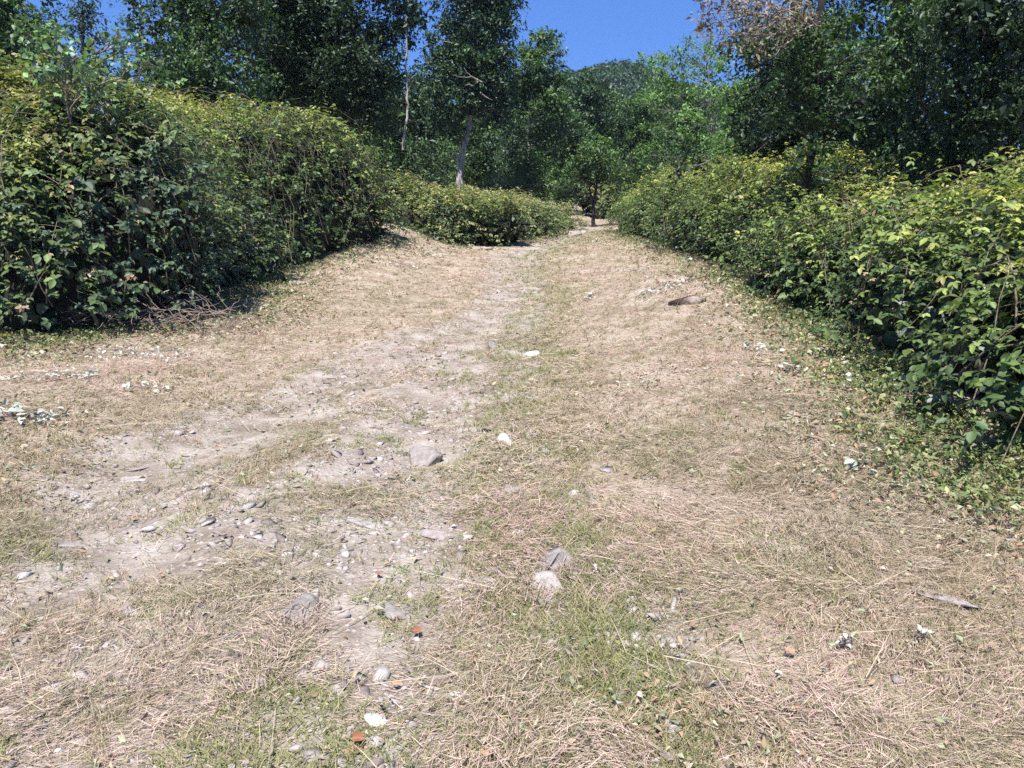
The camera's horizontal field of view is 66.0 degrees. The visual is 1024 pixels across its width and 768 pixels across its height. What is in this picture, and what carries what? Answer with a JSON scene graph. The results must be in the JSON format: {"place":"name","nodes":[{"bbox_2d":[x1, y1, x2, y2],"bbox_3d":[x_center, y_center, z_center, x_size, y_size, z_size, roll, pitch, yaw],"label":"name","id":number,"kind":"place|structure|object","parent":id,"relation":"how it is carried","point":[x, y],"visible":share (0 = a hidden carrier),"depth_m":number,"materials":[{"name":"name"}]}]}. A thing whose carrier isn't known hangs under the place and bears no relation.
{"place":"outdoors","nodes":[
{"label":"outdoors","id":0,"kind":"place"},
{"bbox_2d":[0,226,740,767],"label":"path","id":1,"kind":"structure","parent":0,"point":[118,556],"depth_m":3.78,"materials":[{"name":"beige soil"}]},
{"bbox_2d":[49,540,82,546],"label":"rock","id":2,"kind":"object","parent":1,"relation":"on","point":[67,543],"visible":0.84,"depth_m":3.80,"materials":[{"name":"stone"}]},
{"bbox_2d":[121,604,141,616],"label":"rock","id":3,"kind":"object","parent":1,"relation":"on","point":[126,609],"visible":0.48,"depth_m":3.20,"materials":[{"name":"stone"}]},
{"bbox_2d":[120,474,146,482],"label":"rock","id":4,"kind":"object","parent":1,"relation":"on","point":[135,478],"visible":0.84,"depth_m":4.69,"materials":[{"name":"stone"}]},
{"bbox_2d":[188,619,209,636],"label":"rock","id":5,"kind":"object","parent":1,"relation":"on","point":[195,623],"visible":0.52,"depth_m":3.02,"materials":[{"name":"stone"}]},
{"bbox_2d":[277,592,318,622],"bbox_3d":[-0.859,0.921,3.189,0.156,0.107,0.176,0,14,0],"label":"rock","id":6,"kind":"object","parent":1,"relation":"on","point":[306,597],"visible":0.62,"depth_m":3.16,"materials":[{"name":"stone"}]},
{"bbox_2d":[295,665,308,676],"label":"rock","id":7,"kind":"object","parent":1,"relation":"on","point":[303,668],"visible":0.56,"depth_m":2.76,"materials":[{"name":"stone"}]},
{"bbox_2d":[310,588,319,596],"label":"rock","id":8,"kind":"object","parent":1,"relation":"on","point":[314,592],"visible":0.34,"depth_m":3.31,"materials":[{"name":"stone"}]},
{"bbox_2d":[312,656,330,670],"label":"rock","id":9,"kind":"object","parent":1,"relation":"on","point":[321,661],"visible":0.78,"depth_m":2.80,"materials":[{"name":"stone"}]},
{"bbox_2d":[332,722,361,740],"bbox_3d":[-0.519,1.091,2.442,0.094,0.030,0.120,0,14,0],"label":"rock","id":10,"kind":"object","parent":1,"relation":"on","point":[347,730],"visible":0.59,"depth_m":2.46,"materials":[{"name":"stone"}]},
{"bbox_2d":[344,745,364,753],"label":"rock","id":11,"kind":"object","parent":1,"relation":"on","point":[345,750],"visible":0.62,"depth_m":2.37,"materials":[{"name":"stone"}]},
{"bbox_2d":[345,517,384,529],"bbox_3d":[-0.712,0.724,4.135,0.239,0.078,0.224,6,15,22],"label":"rock","id":12,"kind":"object","parent":1,"relation":"on","point":[363,524],"visible":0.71,"depth_m":4.07,"materials":[{"name":"stone"}]},
{"bbox_2d":[363,713,388,726],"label":"rock","id":13,"kind":"object","parent":1,"relation":"on","point":[374,719],"visible":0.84,"depth_m":2.50,"materials":[{"name":"stone"}]},
{"bbox_2d":[381,743,411,756],"bbox_3d":[-0.343,1.108,2.354,0.103,0.024,0.075,6,15,24],"label":"rock","id":14,"kind":"object","parent":1,"relation":"on","point":[394,750],"visible":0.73,"depth_m":2.37,"materials":[{"name":"stone"}]},
{"bbox_2d":[383,599,412,619],"bbox_3d":[-0.418,0.933,3.226,0.210,0.048,0.164,0,14,0],"label":"rock","id":15,"kind":"object","parent":1,"relation":"on","point":[390,611],"visible":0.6,"depth_m":3.20,"materials":[{"name":"stone"}]},
{"bbox_2d":[413,626,422,631],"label":"fallen leaf","id":16,"kind":"object","parent":1,"relation":"on","point":[417,629],"visible":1,"depth_m":3.01,"materials":[{"name":"orange plant"}]},
{"bbox_2d":[409,446,442,466],"bbox_3d":[-0.557,0.499,5.086,0.229,0.157,0.332,0,14,0],"label":"rock","id":17,"kind":"object","parent":1,"relation":"on","point":[427,456],"visible":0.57,"depth_m":5.05,"materials":[{"name":"stone"}]},
{"bbox_2d":[420,528,447,540],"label":"rock","id":18,"kind":"object","parent":1,"relation":"on","point":[433,533],"visible":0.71,"depth_m":3.94,"materials":[{"name":"stone"}]},
{"bbox_2d":[448,690,468,699],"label":"rock","id":19,"kind":"object","parent":1,"relation":"on","point":[459,693],"visible":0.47,"depth_m":2.62,"materials":[{"name":"stone"}]},
{"bbox_2d":[480,747,492,755],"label":"fallen leaf","id":20,"kind":"object","parent":1,"relation":"on","point":[483,753],"visible":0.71,"depth_m":2.31,"materials":[{"name":"orange plant"}]},
{"bbox_2d":[485,340,496,348],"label":"rock","id":21,"kind":"object","parent":1,"relation":"on","point":[490,343],"visible":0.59,"depth_m":8.84,"materials":[{"name":"stone"}]},
{"bbox_2d":[497,433,512,445],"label":"rock","id":22,"kind":"object","parent":1,"relation":"on","point":[500,437],"visible":0.51,"depth_m":5.32,"materials":[{"name":"stone"}]},
{"bbox_2d":[0,250,1022,767],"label":"dry stalks","id":23,"kind":"object","parent":1,"relation":"on","point":[536,608],"visible":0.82,"depth_m":3.12,"materials":[{"name":"beige plant"}]},
{"bbox_2d":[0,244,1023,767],"bbox_3d":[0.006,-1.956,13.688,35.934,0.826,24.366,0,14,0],"label":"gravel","id":24,"kind":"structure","parent":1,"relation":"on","point":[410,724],"depth_m":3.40,"materials":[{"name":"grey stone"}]},
{"bbox_2d":[0,225,1023,767],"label":"cut leaves","id":25,"kind":"object","parent":1,"relation":"on","point":[680,589],"visible":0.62,"depth_m":4.84,"materials":[{"name":"plant"}]},
{"bbox_2d":[503,484,523,496],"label":"rock","id":26,"kind":"object","parent":1,"relation":"on","point":[508,488],"visible":0.3,"depth_m":4.46,"materials":[{"name":"stone"}]},
{"bbox_2d":[519,287,540,289],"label":"rock","id":27,"kind":"object","parent":1,"relation":"on","point":[528,288],"visible":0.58,"depth_m":14.02,"materials":[{"name":"stone"}]},
{"bbox_2d":[523,351,539,355],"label":"rock","id":28,"kind":"object","parent":1,"relation":"on","point":[532,353],"visible":0.44,"depth_m":8.22,"materials":[{"name":"stone"}]},
{"bbox_2d":[527,570,564,592],"bbox_3d":[0.130,0.865,3.296,0.142,0.098,0.181,-6,15,-23],"label":"rock","id":29,"kind":"object","parent":1,"relation":"on","point":[549,577],"visible":0.41,"depth_m":3.31,"materials":[{"name":"stone"}]},
{"bbox_2d":[537,590,558,605],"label":"rock","id":30,"kind":"object","parent":1,"relation":"on","point":[548,601],"visible":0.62,"depth_m":3.19,"materials":[{"name":"stone"}]},
{"bbox_2d":[534,547,574,573],"bbox_3d":[0.168,0.802,3.448,0.230,0.113,0.247,0,14,0],"label":"rock","id":31,"kind":"object","parent":1,"relation":"on","point":[557,553],"visible":0.48,"depth_m":3.47,"materials":[{"name":"stone"}]},
{"bbox_2d":[567,231,581,235],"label":"rock","id":32,"kind":"object","parent":1,"relation":"on","point":[574,233],"visible":0.52,"depth_m":27.29,"materials":[{"name":"stone"}]},
{"bbox_2d":[0,202,1023,767],"bbox_3d":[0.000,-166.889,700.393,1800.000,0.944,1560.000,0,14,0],"label":"ground","id":33,"kind":"structure","parent":0,"point":[610,342],"depth_m":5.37,"materials":[{"name":"beige plant"}]},
{"bbox_2d":[0,397,68,423],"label":"cut sprig","id":34,"kind":"object","parent":33,"relation":"on","point":[19,410],"visible":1,"depth_m":5.46,"materials":[{"name":"white plant"}]},
{"bbox_2d":[0,0,74,99],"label":"dark tree","id":35,"kind":"object","parent":33,"relation":"on","point":[8,23],"visible":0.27,"depth_m":11.71,"materials":[{"name":"green plant"}]},
{"bbox_2d":[1,6,78,69],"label":"woodland tree","id":36,"kind":"object","parent":33,"relation":"on","point":[54,46],"visible":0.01,"depth_m":25.25,"materials":[{"name":"green plant"}]},
{"bbox_2d":[0,366,99,381],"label":"cut sprig","id":37,"kind":"object","parent":33,"relation":"on","point":[86,373],"visible":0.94,"depth_m":6.47,"materials":[{"name":"grey plant"}]},
{"bbox_2d":[52,0,132,90],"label":"distant tree","id":38,"kind":"object","parent":33,"relation":"on","point":[81,17],"visible":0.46,"depth_m":31.46,"materials":[{"name":"green plant"}]},
{"bbox_2d":[6,13,187,197],"bbox_3d":[-4.674,-2.399,9.251,1.732,3.492,1.029,-9,16,-34],"label":"young tree","id":39,"kind":"object","parent":33,"relation":"on","point":[81,77],"visible":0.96,"depth_m":8.76,"materials":[{"name":"leaves"},{"name":"bark"}]},
{"bbox_2d":[78,345,191,361],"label":"cut sprig","id":40,"kind":"object","parent":33,"relation":"on","point":[133,352],"visible":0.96,"depth_m":7.60,"materials":[{"name":"grey plant"}]},
{"bbox_2d":[121,381,169,392],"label":"cut sprig","id":41,"kind":"object","parent":33,"relation":"on","point":[125,386],"visible":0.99,"depth_m":6.36,"materials":[{"name":"white plant"}]},
{"bbox_2d":[0,38,301,338],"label":"bramble thicket","id":42,"kind":"object","parent":33,"relation":"on","point":[140,214],"visible":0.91,"depth_m":9.05,"materials":[{"name":"green plant"}]},
{"bbox_2d":[44,285,280,338],"bbox_3d":[-4.288,-0.847,9.017,3.324,0.579,1.212,0,14,0],"label":"stem heap","id":43,"kind":"object","parent":33,"relation":"on","point":[175,315],"visible":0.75,"depth_m":8.91,"materials":[{"name":"brown plant"}]},
{"bbox_2d":[150,60,236,134],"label":"woodland tree","id":44,"kind":"object","parent":33,"relation":"on","point":[202,113],"visible":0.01,"depth_m":35.79,"materials":[{"name":"green plant"}]},
{"bbox_2d":[195,602,206,615],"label":"rock","id":45,"kind":"object","parent":33,"relation":"on","point":[202,606],"visible":0.48,"depth_m":3.17,"materials":[{"name":"stone"}]},
{"bbox_2d":[104,0,298,135],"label":"broadleaf tree","id":46,"kind":"object","parent":33,"relation":"on","point":[198,38],"visible":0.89,"depth_m":18.05,"materials":[{"name":"green plant"}]},
{"bbox_2d":[126,78,415,283],"bbox_3d":[-5.749,-4.348,16.310,5.631,4.010,8.233,3,14,13],"label":"bramble thicket","id":47,"kind":"object","parent":33,"relation":"on","point":[321,196],"visible":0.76,"depth_m":16.62,"materials":[{"name":"green plant"}]},
{"bbox_2d":[269,95,367,166],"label":"woodland tree","id":48,"kind":"object","parent":33,"relation":"on","point":[313,134],"visible":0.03,"depth_m":41.25,"materials":[{"name":"green plant"}]},
{"bbox_2d":[217,0,434,149],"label":"broadleaf tree","id":49,"kind":"object","parent":33,"relation":"on","point":[321,41],"visible":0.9,"depth_m":22.58,"materials":[{"name":"green plant"}]},
{"bbox_2d":[329,59,417,181],"bbox_3d":[-6.851,-11.910,38.415,4.818,7.705,4.927,0,14,0],"label":"woodland tree","id":50,"kind":"object","parent":33,"relation":"on","point":[380,142],"visible":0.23,"depth_m":37.74,"materials":[{"name":"green plant"}]},
{"bbox_2d":[389,260,430,269],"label":"cut sprig","id":51,"kind":"object","parent":33,"relation":"on","point":[406,265],"visible":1,"depth_m":16.46,"materials":[{"name":"beige plant"}]},
{"bbox_2d":[383,63,457,189],"bbox_3d":[-4.998,-12.371,40.310,5.141,7.506,4.852,2,14,9],"label":"woodland tree","id":52,"kind":"object","parent":33,"relation":"on","point":[415,121],"visible":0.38,"depth_m":38.87,"materials":[{"name":"green plant"}]},
{"bbox_2d":[400,127,467,185],"bbox_3d":[-3.320,-8.661,32.978,2.530,4.021,2.898,5,14,19],"label":"hazel bush","id":53,"kind":"object","parent":33,"relation":"on","point":[410,142],"visible":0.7,"depth_m":32.55,"materials":[{"name":"green plant"}]},
{"bbox_2d":[412,0,530,189],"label":"leaning tree","id":54,"kind":"object","parent":33,"relation":"on","point":[479,64],"visible":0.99,"depth_m":28.51,"materials":[{"name":"green plant"}]},
{"bbox_2d":[437,106,506,190],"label":"woodland tree","id":55,"kind":"object","parent":33,"relation":"on","point":[481,169],"visible":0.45,"depth_m":36.87,"materials":[{"name":"green plant"}]},
{"bbox_2d":[412,188,534,244],"bbox_3d":[-1.190,-4.764,22.645,3.662,1.720,2.574,-10,16,-35],"label":"bramble thicket","id":56,"kind":"object","parent":33,"relation":"on","point":[484,208],"visible":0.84,"depth_m":22.19,"materials":[{"name":"green plant"}]},
{"bbox_2d":[368,166,588,246],"bbox_3d":[-1.950,-6.079,26.665,8.008,2.456,11.532,6,15,22],"label":"bramble thicket","id":57,"kind":"object","parent":33,"relation":"on","point":[417,193],"visible":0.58,"depth_m":23.25,"materials":[{"name":"green plant"}]},
{"bbox_2d":[464,576,496,584],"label":"rock","id":58,"kind":"object","parent":33,"relation":"on","point":[485,578],"visible":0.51,"depth_m":3.40,"materials":[{"name":"stone"}]},
{"bbox_2d":[0,229,1023,530],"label":"weeds","id":59,"kind":"object","parent":33,"relation":"on","point":[974,413],"visible":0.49,"depth_m":5.39,"materials":[{"name":"green plant"}]},
{"bbox_2d":[469,153,577,205],"bbox_3d":[0.473,-8.199,33.246,4.956,3.035,2.840,0,14,0],"label":"hazel bush","id":60,"kind":"object","parent":33,"relation":"on","point":[519,181],"visible":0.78,"depth_m":32.90,"materials":[{"name":"green plant"}]},
{"bbox_2d":[490,96,557,202],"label":"woodland tree","id":61,"kind":"object","parent":33,"relation":"on","point":[508,146],"visible":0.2,"depth_m":41.85,"materials":[{"name":"green plant"}]},
{"bbox_2d":[496,102,557,194],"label":"woodland tree","id":62,"kind":"object","parent":33,"relation":"on","point":[506,140],"visible":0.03,"depth_m":56.70,"materials":[{"name":"green plant"}]},
{"bbox_2d":[498,25,577,198],"bbox_3d":[1.065,-10.895,33.299,3.498,8.181,3.243,0,14,0],"label":"slender tree","id":63,"kind":"object","parent":33,"relation":"on","point":[535,77],"visible":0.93,"depth_m":32.77,"materials":[{"name":"green plant"}]},
{"bbox_2d":[544,104,571,205],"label":"woodland tree","id":64,"kind":"object","parent":33,"relation":"on","point":[557,158],"depth_m":58.86,"materials":[{"name":"green plant"}]},
{"bbox_2d":[540,109,606,215],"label":"woodland tree","id":65,"kind":"object","parent":33,"relation":"on","point":[578,135],"visible":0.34,"depth_m":39.92,"materials":[{"name":"green plant"}]},
{"bbox_2d":[551,66,633,212],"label":"woodland tree","id":66,"kind":"object","parent":33,"relation":"on","point":[592,98],"visible":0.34,"depth_m":42.76,"materials":[{"name":"green plant"}]},
{"bbox_2d":[556,132,634,226],"bbox_3d":[3.493,-8.107,31.485,3.283,3.802,2.203,-7,15,-28],"label":"tree","id":67,"kind":"object","parent":33,"relation":"on","point":[588,168],"visible":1,"depth_m":31.20,"materials":[{"name":"green plant"}]},
{"bbox_2d":[574,180,635,218],"bbox_3d":[4.639,-9.265,39.260,3.695,2.229,4.516,0,14,0],"label":"bramble thicket","id":68,"kind":"object","parent":33,"relation":"on","point":[601,203],"visible":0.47,"depth_m":38.43,"materials":[{"name":"green plant"}]},
{"bbox_2d":[555,141,674,210],"bbox_3d":[4.733,-9.192,36.001,5.554,3.575,2.879,0,14,0],"label":"hazel bush","id":69,"kind":"object","parent":33,"relation":"on","point":[636,167],"visible":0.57,"depth_m":35.56,"materials":[{"name":"green plant"}]},
{"bbox_2d":[592,91,653,198],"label":"woodland tree","id":70,"kind":"object","parent":33,"relation":"on","point":[612,99],"visible":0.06,"depth_m":54.24,"materials":[{"name":"green plant"}]},
{"bbox_2d":[602,92,667,212],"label":"woodland tree","id":71,"kind":"object","parent":33,"relation":"on","point":[632,132],"visible":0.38,"depth_m":41.48,"materials":[{"name":"green plant"}]},
{"bbox_2d":[629,83,687,183],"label":"woodland tree","id":72,"kind":"object","parent":33,"relation":"on","point":[645,93],"visible":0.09,"depth_m":56.37,"materials":[{"name":"green plant"}]},
{"bbox_2d":[634,278,695,297],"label":"cut sprig","id":73,"kind":"object","parent":33,"relation":"on","point":[666,286],"visible":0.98,"depth_m":10.15,"materials":[{"name":"beige plant"}]},
{"bbox_2d":[649,91,717,185],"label":"woodland tree","id":74,"kind":"object","parent":33,"relation":"on","point":[702,108],"visible":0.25,"depth_m":37.44,"materials":[{"name":"green plant"}]},
{"bbox_2d":[668,296,706,304],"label":"rock","id":75,"kind":"object","parent":33,"relation":"on","point":[685,300],"visible":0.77,"depth_m":9.31,"materials":[{"name":"stone"}]},
{"bbox_2d":[630,29,766,168],"bbox_3d":[5.567,-7.502,24.013,4.362,6.128,3.618,0,14,0],"label":"locust tree","id":76,"kind":"object","parent":33,"relation":"on","point":[686,86],"visible":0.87,"depth_m":23.37,"materials":[{"name":"green plant"}]},
{"bbox_2d":[659,149,791,187],"bbox_3d":[4.926,-4.189,18.312,3.285,2.484,2.091,0,14,0],"label":"shaded bush","id":77,"kind":"object","parent":33,"relation":"on","point":[679,169],"visible":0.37,"depth_m":17.67,"materials":[{"name":"green plant"}]},
{"bbox_2d":[708,71,766,167],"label":"locust tree","id":78,"kind":"object","parent":33,"relation":"on","point":[726,154],"visible":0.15,"depth_m":20.68,"materials":[{"name":"green plant"}]},
{"bbox_2d":[700,75,781,175],"bbox_3d":[10.498,-10.544,35.414,4.188,6.549,4.095,-2,14,-7],"label":"woodland tree","id":79,"kind":"object","parent":33,"relation":"on","point":[732,97],"visible":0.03,"depth_m":34.98,"materials":[{"name":"green plant"}]},
{"bbox_2d":[741,341,764,349],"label":"cut sprig","id":80,"kind":"object","parent":33,"relation":"on","point":[748,345],"visible":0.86,"depth_m":7.06,"materials":[{"name":"white plant"}]},
{"bbox_2d":[760,344,784,351],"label":"cut sprig","id":81,"kind":"object","parent":33,"relation":"on","point":[769,347],"visible":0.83,"depth_m":6.92,"materials":[{"name":"white plant"}]},
{"bbox_2d":[778,362,799,371],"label":"cut sprig","id":82,"kind":"object","parent":33,"relation":"on","point":[789,365],"visible":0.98,"depth_m":6.17,"materials":[{"name":"white plant"}]},
{"bbox_2d":[705,0,875,185],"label":"ivy clad tree","id":83,"kind":"object","parent":33,"relation":"on","point":[777,146],"visible":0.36,"depth_m":17.10,"materials":[{"name":"green plant"}]},
{"bbox_2d":[685,0,908,222],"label":"brown topped tree","id":84,"kind":"object","parent":33,"relation":"on","point":[805,26],"visible":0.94,"depth_m":12.00,"materials":[{"name":"green plant"}]},
{"bbox_2d":[599,131,1023,277],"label":"bramble thicket","id":85,"kind":"object","parent":33,"relation":"on","point":[704,214],"visible":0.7,"depth_m":15.95,"materials":[{"name":"green plant"}]},
{"bbox_2d":[827,354,855,362],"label":"cut sprig","id":86,"kind":"object","parent":33,"relation":"on","point":[840,358],"visible":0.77,"depth_m":6.62,"materials":[{"name":"green plant"}]},
{"bbox_2d":[835,633,855,647],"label":"cut sprig","id":87,"kind":"object","parent":33,"relation":"on","point":[844,641],"visible":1,"depth_m":2.77,"materials":[{"name":"white plant"}]},
{"bbox_2d":[843,458,877,472],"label":"cut sprig","id":88,"kind":"object","parent":33,"relation":"on","point":[852,462],"visible":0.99,"depth_m":4.28,"materials":[{"name":"white plant"}]},
{"bbox_2d":[712,146,1023,469],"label":"bramble thicket","id":89,"kind":"object","parent":33,"relation":"on","point":[937,303],"visible":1,"depth_m":6.24,"materials":[{"name":"green plant"}]},
{"bbox_2d":[846,372,906,388],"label":"cut sprig","id":90,"kind":"object","parent":33,"relation":"on","point":[849,379],"visible":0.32,"depth_m":5.86,"materials":[{"name":"green plant"}]},
{"bbox_2d":[825,28,940,159],"bbox_3d":[13.425,-9.145,28.510,4.680,7.320,4.577,-6,15,-24],"label":"woodland tree","id":91,"kind":"object","parent":33,"relation":"on","point":[871,79],"visible":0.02,"depth_m":28.05,"materials":[{"name":"green plant"}]},
{"bbox_2d":[815,0,966,188],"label":"ivy clad tree","id":92,"kind":"object","parent":33,"relation":"on","point":[881,128],"visible":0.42,"depth_m":15.12,"materials":[{"name":"green plant"}]},
{"bbox_2d":[869,0,954,198],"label":"tree","id":93,"kind":"object","parent":33,"relation":"on","point":[900,16],"visible":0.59,"depth_m":13.28,"materials":[{"name":"green plant"}]},
{"bbox_2d":[811,135,1023,195],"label":"shaded bush","id":94,"kind":"object","parent":33,"relation":"on","point":[890,167],"visible":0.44,"depth_m":12.81,"materials":[{"name":"green plant"}]},
{"bbox_2d":[911,624,931,643],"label":"cut sprig","id":95,"kind":"object","parent":33,"relation":"on","point":[920,628],"visible":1,"depth_m":2.82,"materials":[{"name":"white plant"}]},
{"bbox_2d":[910,586,979,607],"bbox_3d":[1.706,0.843,3.109,0.245,0.036,0.107,9,16,32],"label":"piece of dead wood","id":96,"kind":"object","parent":33,"relation":"on","point":[943,599],"visible":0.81,"depth_m":3.08,"materials":[{"name":"wood"}]},
{"bbox_2d":[898,0,1023,228],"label":"ivy clad tree","id":97,"kind":"object","parent":33,"relation":"on","point":[986,110],"visible":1,"depth_m":11.16,"materials":[{"name":"green plant"}]},
{"bbox_2d":[927,3,1023,162],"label":"woodland tree","id":98,"kind":"object","parent":33,"relation":"on","point":[1018,153],"visible":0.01,"depth_m":24.80,"materials":[{"name":"green plant"}]},
{"bbox_2d":[0,226,1023,767],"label":"green grass","id":99,"kind":"structure","parent":0,"point":[586,630],"depth_m":3.17,"materials":[{"name":"green plant"}]},
{"bbox_2d":[352,731,364,740],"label":"fallen leaf","id":100,"kind":"object","parent":99,"relation":"on","point":[357,735],"visible":1,"depth_m":2.39,"materials":[{"name":"orange plant"}]},
{"bbox_2d":[1,0,1022,147],"label":"sky","id":101,"kind":"structure","parent":0,"point":[598,31],"materials":[{"name":"blue"}]},
{"bbox_2d":[491,76,725,202],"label":"hill","id":102,"kind":"structure","parent":0,"point":[613,94],"depth_m":174.93,"materials":[{"name":"green plant"}]},
{"bbox_2d":[333,58,1023,191],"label":"hill woods","id":103,"kind":"object","parent":102,"relation":"on","point":[628,74],"visible":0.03,"depth_m":173.63,"materials":[{"name":"green plant"}]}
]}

